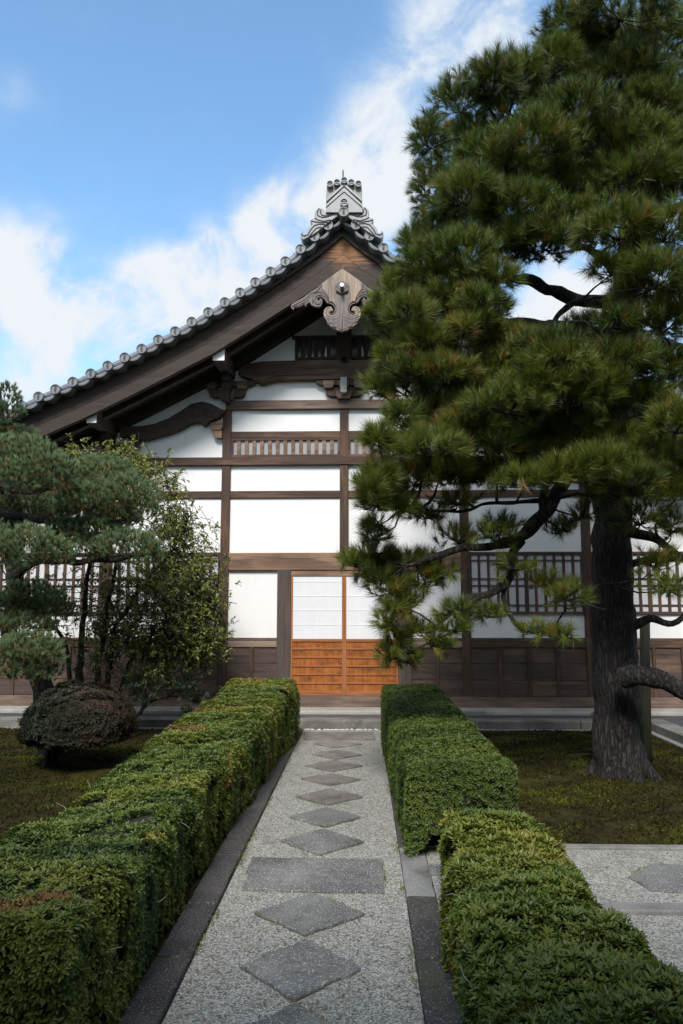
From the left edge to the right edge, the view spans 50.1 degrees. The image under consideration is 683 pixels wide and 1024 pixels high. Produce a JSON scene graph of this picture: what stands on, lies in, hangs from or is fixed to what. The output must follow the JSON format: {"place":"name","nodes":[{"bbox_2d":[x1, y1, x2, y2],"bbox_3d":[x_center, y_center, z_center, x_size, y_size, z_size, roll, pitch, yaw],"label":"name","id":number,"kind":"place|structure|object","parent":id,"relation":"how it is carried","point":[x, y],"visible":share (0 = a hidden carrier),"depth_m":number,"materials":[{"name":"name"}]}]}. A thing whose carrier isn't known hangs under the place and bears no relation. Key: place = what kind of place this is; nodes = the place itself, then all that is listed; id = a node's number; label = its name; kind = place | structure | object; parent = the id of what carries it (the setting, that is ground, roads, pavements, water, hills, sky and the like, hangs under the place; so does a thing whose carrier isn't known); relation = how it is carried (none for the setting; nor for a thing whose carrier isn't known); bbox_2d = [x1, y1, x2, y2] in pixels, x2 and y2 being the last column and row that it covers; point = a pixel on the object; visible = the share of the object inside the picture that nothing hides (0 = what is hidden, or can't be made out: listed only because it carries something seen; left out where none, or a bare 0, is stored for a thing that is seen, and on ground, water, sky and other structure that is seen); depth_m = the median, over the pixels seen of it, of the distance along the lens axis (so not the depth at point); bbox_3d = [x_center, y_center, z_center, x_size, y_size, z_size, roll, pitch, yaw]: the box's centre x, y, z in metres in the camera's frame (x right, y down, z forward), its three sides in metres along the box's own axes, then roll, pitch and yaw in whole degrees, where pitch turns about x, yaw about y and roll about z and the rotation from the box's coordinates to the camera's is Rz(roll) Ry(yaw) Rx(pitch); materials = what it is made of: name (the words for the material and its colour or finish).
{"place":"outdoors","nodes":[
{"label":"outdoors","id":0,"kind":"place"},
{"bbox_2d":[0,729,241,1023],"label":"moss ground","id":1,"kind":"structure","parent":0,"point":[102,772],"depth_m":7.27,"materials":[{"name":"green plant"}]},
{"bbox_2d":[15,679,140,767],"bbox_3d":[-2.853,2.311,7.885,1.258,1.020,1.253,0,-7,2],"label":"dome bush","id":2,"kind":"object","parent":1,"relation":"on","point":[71,713],"visible":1,"depth_m":7.56,"materials":[{"name":"green plant"}]},
{"bbox_2d":[0,380,167,756],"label":"pine tree","id":3,"kind":"object","parent":1,"relation":"on","point":[42,471],"visible":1,"depth_m":8.21,"materials":[{"name":"green plant"}]},
{"bbox_2d":[0,432,240,699],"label":"osmanthus tree","id":4,"kind":"object","parent":1,"relation":"on","point":[185,630],"visible":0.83,"depth_m":9.80,"materials":[{"name":"green plant"}]},
{"bbox_2d":[0,677,301,1023],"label":"hedge","id":5,"kind":"object","parent":1,"relation":"on","point":[93,886],"visible":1,"depth_m":3.76,"materials":[{"name":"green plant"}]},
{"bbox_2d":[118,668,211,735],"bbox_3d":[-2.330,2.474,9.566,1.337,0.891,1.335,0,-7,2],"label":"dark shrub","id":6,"kind":"object","parent":1,"relation":"on","point":[135,686],"visible":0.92,"depth_m":9.46,"materials":[{"name":"green plant"}]},
{"bbox_2d":[162,730,423,1023],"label":"gravel path","id":7,"kind":"structure","parent":0,"point":[381,963],"depth_m":3.96,"materials":[{"name":"grey gravel"}]},
{"bbox_2d":[252,1002,329,1023],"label":"paving stone","id":8,"kind":"object","parent":7,"relation":"on","point":[294,1013],"visible":1,"depth_m":3.10,"materials":[{"name":"grey stone"}]},
{"bbox_2d":[240,939,360,1002],"bbox_3d":[-0.199,2.235,3.552,0.434,0.058,0.442,7,-10,-42],"label":"paving stone","id":9,"kind":"object","parent":7,"relation":"on","point":[301,969],"visible":0.7,"depth_m":3.52,"materials":[{"name":"grey stone"}]},
{"bbox_2d":[254,893,363,936],"bbox_3d":[-0.184,2.316,4.174,0.463,0.058,0.445,7,-10,-41],"label":"paving stone","id":10,"kind":"object","parent":7,"relation":"on","point":[308,914],"visible":0.74,"depth_m":4.14,"materials":[{"name":"grey stone"}]},
{"bbox_2d":[242,857,384,894],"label":"paving slab","id":11,"kind":"structure","parent":7,"relation":"on","point":[322,875],"depth_m":4.75,"materials":[{"name":"grey stone"}]},
{"bbox_2d":[280,829,363,855],"bbox_3d":[-0.145,2.481,5.456,0.452,0.058,0.454,7,-10,-43],"label":"paving stone","id":12,"kind":"object","parent":7,"relation":"on","point":[321,841],"visible":0.76,"depth_m":5.43,"materials":[{"name":"grey stone"}]},
{"bbox_2d":[290,807,360,827],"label":"paving stone","id":13,"kind":"object","parent":7,"relation":"on","point":[325,816],"visible":0.74,"depth_m":6.05,"materials":[{"name":"grey stone"}]},
{"bbox_2d":[296,788,362,805],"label":"paving stone","id":14,"kind":"object","parent":7,"relation":"on","point":[329,796],"visible":0.76,"depth_m":6.72,"materials":[{"name":"grey stone"}]},
{"bbox_2d":[301,773,360,785],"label":"paving stone","id":15,"kind":"object","parent":7,"relation":"on","point":[332,779],"visible":0.73,"depth_m":7.38,"materials":[{"name":"grey stone"}]},
{"bbox_2d":[305,760,361,771],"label":"paving stone","id":16,"kind":"object","parent":7,"relation":"on","point":[333,766],"visible":0.76,"depth_m":8.03,"materials":[{"name":"grey stone"}]},
{"bbox_2d":[312,750,361,759],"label":"paving stone","id":17,"kind":"object","parent":7,"relation":"on","point":[335,754],"visible":0.66,"depth_m":8.62,"materials":[{"name":"grey stone"}]},
{"bbox_2d":[314,740,361,748],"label":"paving stone","id":18,"kind":"object","parent":7,"relation":"on","point":[336,744],"visible":0.69,"depth_m":9.29,"materials":[{"name":"grey stone"}]},
{"bbox_2d":[304,732,374,740],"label":"paving slab","id":19,"kind":"structure","parent":7,"relation":"on","point":[342,736],"depth_m":9.82,"materials":[{"name":"grey stone"}]},
{"bbox_2d":[304,729,378,729],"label":"pebbles","id":20,"kind":"object","parent":7,"relation":"on","point":[341,729],"visible":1,"depth_m":10.43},
{"bbox_2d":[195,729,645,1023],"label":"moss tufts","id":21,"kind":"object","parent":7,"relation":"on","point":[246,848],"visible":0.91,"depth_m":4.80,"materials":[{"name":"green plant"}]},
{"bbox_2d":[0,713,682,726],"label":"terrace pavement","id":22,"kind":"structure","parent":0,"point":[677,720],"depth_m":10.93,"materials":[{"name":"stone"}]},
{"bbox_2d":[0,170,682,715],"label":"temple hall","id":23,"kind":"structure","parent":22,"relation":"on","point":[250,408],"depth_m":11.88,"materials":[{"name":"white paint"}]},
{"bbox_2d":[0,553,100,613],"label":"window","id":24,"kind":"structure","parent":23,"relation":"in","point":[40,570],"depth_m":12.08,"materials":[{"name":"wood"}]},
{"bbox_2d":[109,552,219,613],"bbox_3d":[-2.911,1.170,12.025,1.824,1.003,0.065,0,-7,2],"label":"window","id":25,"kind":"structure","parent":23,"relation":"in","point":[122,562],"depth_m":12.04,"materials":[{"name":"wood"}]},
{"bbox_2d":[231,437,339,456],"bbox_3d":[-0.941,-1.077,12.259,1.824,0.329,0.065,0,-7,2],"label":"window","id":26,"kind":"structure","parent":23,"relation":"in","point":[240,447],"depth_m":12.24,"materials":[{"name":"wood"}]},
{"bbox_2d":[292,335,335,359],"bbox_3d":[-0.465,-2.793,12.459,0.753,0.423,0.080,0,-7,2],"label":"vent window","id":27,"kind":"structure","parent":23,"relation":"in","point":[315,347],"depth_m":12.44,"materials":[{"name":"wood"}]},
{"bbox_2d":[290,576,343,695],"bbox_3d":[-0.392,1.998,11.833,0.867,1.908,0.035,0,-7,2],"label":"sliding door","id":28,"kind":"structure","parent":23,"relation":"in","point":[317,602],"depth_m":11.83,"materials":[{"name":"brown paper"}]},
{"bbox_2d":[344,576,397,695],"bbox_3d":[0.477,1.995,11.808,0.867,1.908,0.035,0,-7,2],"label":"sliding door","id":29,"kind":"structure","parent":23,"relation":"in","point":[361,677],"depth_m":11.78,"materials":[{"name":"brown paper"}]},
{"bbox_2d":[352,335,392,359],"bbox_3d":[0.551,-2.797,12.431,0.753,0.423,0.080,0,-7,2],"label":"vent window","id":30,"kind":"structure","parent":23,"relation":"in","point":[361,344],"depth_m":12.42,"materials":[{"name":"wood"}]},
{"bbox_2d":[348,437,433,456],"bbox_3d":[1.028,-1.084,12.203,1.824,0.329,0.065,0,-7,2],"label":"window","id":31,"kind":"structure","parent":23,"relation":"in","point":[353,451],"depth_m":12.20,"materials":[{"name":"wood"}]},
{"bbox_2d":[469,552,584,613],"bbox_3d":[2.997,1.149,11.857,1.824,1.003,0.065,0,-7,2],"label":"window","id":32,"kind":"structure","parent":23,"relation":"in","point":[522,601],"depth_m":11.86,"materials":[{"name":"wood"}]},
{"bbox_2d":[632,551,682,613],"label":"window","id":33,"kind":"structure","parent":23,"relation":"in","point":[651,605],"depth_m":11.76,"materials":[{"name":"wood"}]},
{"bbox_2d":[0,0,682,408],"label":"sky","id":34,"kind":"structure","parent":0,"point":[157,157],"materials":[{"name":"blue"}]},
{"bbox_2d":[0,727,682,844],"bbox_3d":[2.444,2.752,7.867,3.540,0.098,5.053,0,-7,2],"label":"moss ground","id":35,"kind":"structure","parent":0,"point":[597,834],"depth_m":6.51,"materials":[{"name":"green plant"}]},
{"bbox_2d":[380,683,519,857],"bbox_3d":[0.878,2.333,7.353,0.890,0.768,4.609,0,-7,2],"label":"hedge","id":36,"kind":"object","parent":35,"relation":"on","point":[441,753],"visible":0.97,"depth_m":5.40,"materials":[{"name":"green plant"}]},
{"bbox_2d":[331,0,682,783],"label":"pine tree","id":37,"kind":"object","parent":35,"relation":"on","point":[527,176],"visible":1,"depth_m":6.74,"materials":[{"name":"green plant"}]},
{"bbox_2d":[640,623,651,763],"bbox_3d":[3.376,2.024,8.121,0.186,1.614,0.123,0,-7,2],"label":"support post","id":38,"kind":"object","parent":35,"relation":"on","point":[646,727],"visible":0.52,"depth_m":8.07,"materials":[{"name":"brown wood"}]},
{"bbox_2d":[163,740,672,1023],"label":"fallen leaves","id":39,"kind":"object","parent":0,"point":[325,1006],"visible":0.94,"depth_m":3.92,"materials":[{"name":"brown plant"}]},
{"bbox_2d":[428,864,441,875],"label":"paving slab","id":40,"kind":"structure","parent":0,"point":[434,869],"depth_m":4.85,"materials":[{"name":"grey stone"}]},
{"bbox_2d":[424,848,682,908],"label":"gravel path","id":41,"kind":"structure","parent":0,"point":[606,873],"depth_m":4.87,"materials":[{"name":"grey gravel"}]},
{"bbox_2d":[628,863,682,892],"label":"paving slab","id":42,"kind":"structure","parent":41,"relation":"on","point":[660,877],"depth_m":4.71,"materials":[{"name":"grey stone"}]},
{"bbox_2d":[436,806,682,1023],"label":"hedge","id":43,"kind":"object","parent":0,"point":[531,933],"visible":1,"depth_m":2.88,"materials":[{"name":"green plant"}]},
{"bbox_2d":[617,915,682,971],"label":"gravel path","id":44,"kind":"structure","parent":0,"point":[664,933],"depth_m":3.94,"materials":[{"name":"grey gravel"}]},
{"label":"ground","id":45,"kind":"structure","parent":0,"visible":0},
{"bbox_2d":[117,957,189,1023],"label":"kerb stone","id":46,"kind":"object","parent":45,"relation":"on","point":[152,999],"visible":0.88,"depth_m":3.29,"materials":[{"name":"stone"}]},
{"bbox_2d":[157,903,216,963],"bbox_3d":[-0.826,2.290,3.946,0.180,0.090,0.655,0,-7,2],"label":"kerb stone","id":47,"kind":"object","parent":45,"relation":"on","point":[184,938],"visible":0.69,"depth_m":3.90,"materials":[{"name":"stone"}]},
{"bbox_2d":[188,855,239,907],"bbox_3d":[-0.804,2.386,4.686,0.178,0.090,0.827,0,-7,2],"label":"kerb stone","id":48,"kind":"object","parent":45,"relation":"on","point":[211,888],"visible":0.66,"depth_m":4.63,"materials":[{"name":"stone"}]},
{"bbox_2d":[216,806,263,859],"bbox_3d":[-0.775,2.520,5.722,0.181,0.090,1.251,0,-7,2],"label":"kerb stone","id":49,"kind":"object","parent":45,"relation":"on","point":[239,835],"visible":0.59,"depth_m":5.61,"materials":[{"name":"stone"}]},
{"bbox_2d":[247,779,277,809],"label":"kerb stone","id":50,"kind":"object","parent":45,"relation":"on","point":[264,792],"visible":0.52,"depth_m":6.78,"materials":[{"name":"stone"}]},
{"bbox_2d":[268,754,289,782],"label":"kerb stone","id":51,"kind":"object","parent":45,"relation":"on","point":[276,772],"visible":0.39,"depth_m":7.87,"materials":[{"name":"stone"}]},
{"bbox_2d":[284,728,302,755],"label":"kerb stone","id":52,"kind":"object","parent":45,"relation":"on","point":[292,747],"visible":0.28,"depth_m":9.05,"materials":[{"name":"stone"}]},
{"bbox_2d":[0,716,682,743],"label":"terrace kerb","id":53,"kind":"structure","parent":45,"relation":"on","point":[669,730],"depth_m":10.49,"materials":[{"name":"grey stone"}]},
{"bbox_2d":[1,727,682,748],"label":"drain edge","id":54,"kind":"object","parent":45,"relation":"on","point":[668,740],"visible":0.06,"depth_m":10.33,"materials":[{"name":"stone"}]},
{"bbox_2d":[388,777,395,821],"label":"kerb stone","id":55,"kind":"object","parent":45,"relation":"on","point":[393,805],"visible":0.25,"depth_m":6.48,"materials":[{"name":"stone"}]},
{"bbox_2d":[394,815,403,848],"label":"kerb stone","id":56,"kind":"object","parent":45,"relation":"on","point":[399,838],"visible":0.23,"depth_m":5.54,"materials":[{"name":"stone"}]},
{"bbox_2d":[399,848,434,902],"bbox_3d":[0.492,2.407,4.828,0.181,0.084,0.905,0,-7,2],"label":"kerb stone","id":57,"kind":"object","parent":45,"relation":"on","point":[417,880],"visible":0.6,"depth_m":4.73,"materials":[{"name":"stone"}]},
{"bbox_2d":[407,896,446,968],"bbox_3d":[0.468,2.296,3.988,0.177,0.090,0.789,0,-7,2],"label":"kerb stone","id":58,"kind":"object","parent":45,"relation":"on","point":[424,916],"visible":0.56,"depth_m":3.96,"materials":[{"name":"stone"}]},
{"bbox_2d":[417,960,464,1023],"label":"kerb stone","id":59,"kind":"object","parent":45,"relation":"on","point":[438,999],"visible":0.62,"depth_m":3.27,"materials":[{"name":"stone"}]},
{"bbox_2d":[423,843,682,850],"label":"path edging","id":60,"kind":"object","parent":45,"relation":"on","point":[618,847],"visible":0.2,"depth_m":5.30,"materials":[{"name":"stone"}]},
{"bbox_2d":[597,902,682,915],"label":"path edging","id":61,"kind":"object","parent":45,"relation":"on","point":[641,908],"depth_m":4.22,"materials":[{"name":"stone"}]}
]}

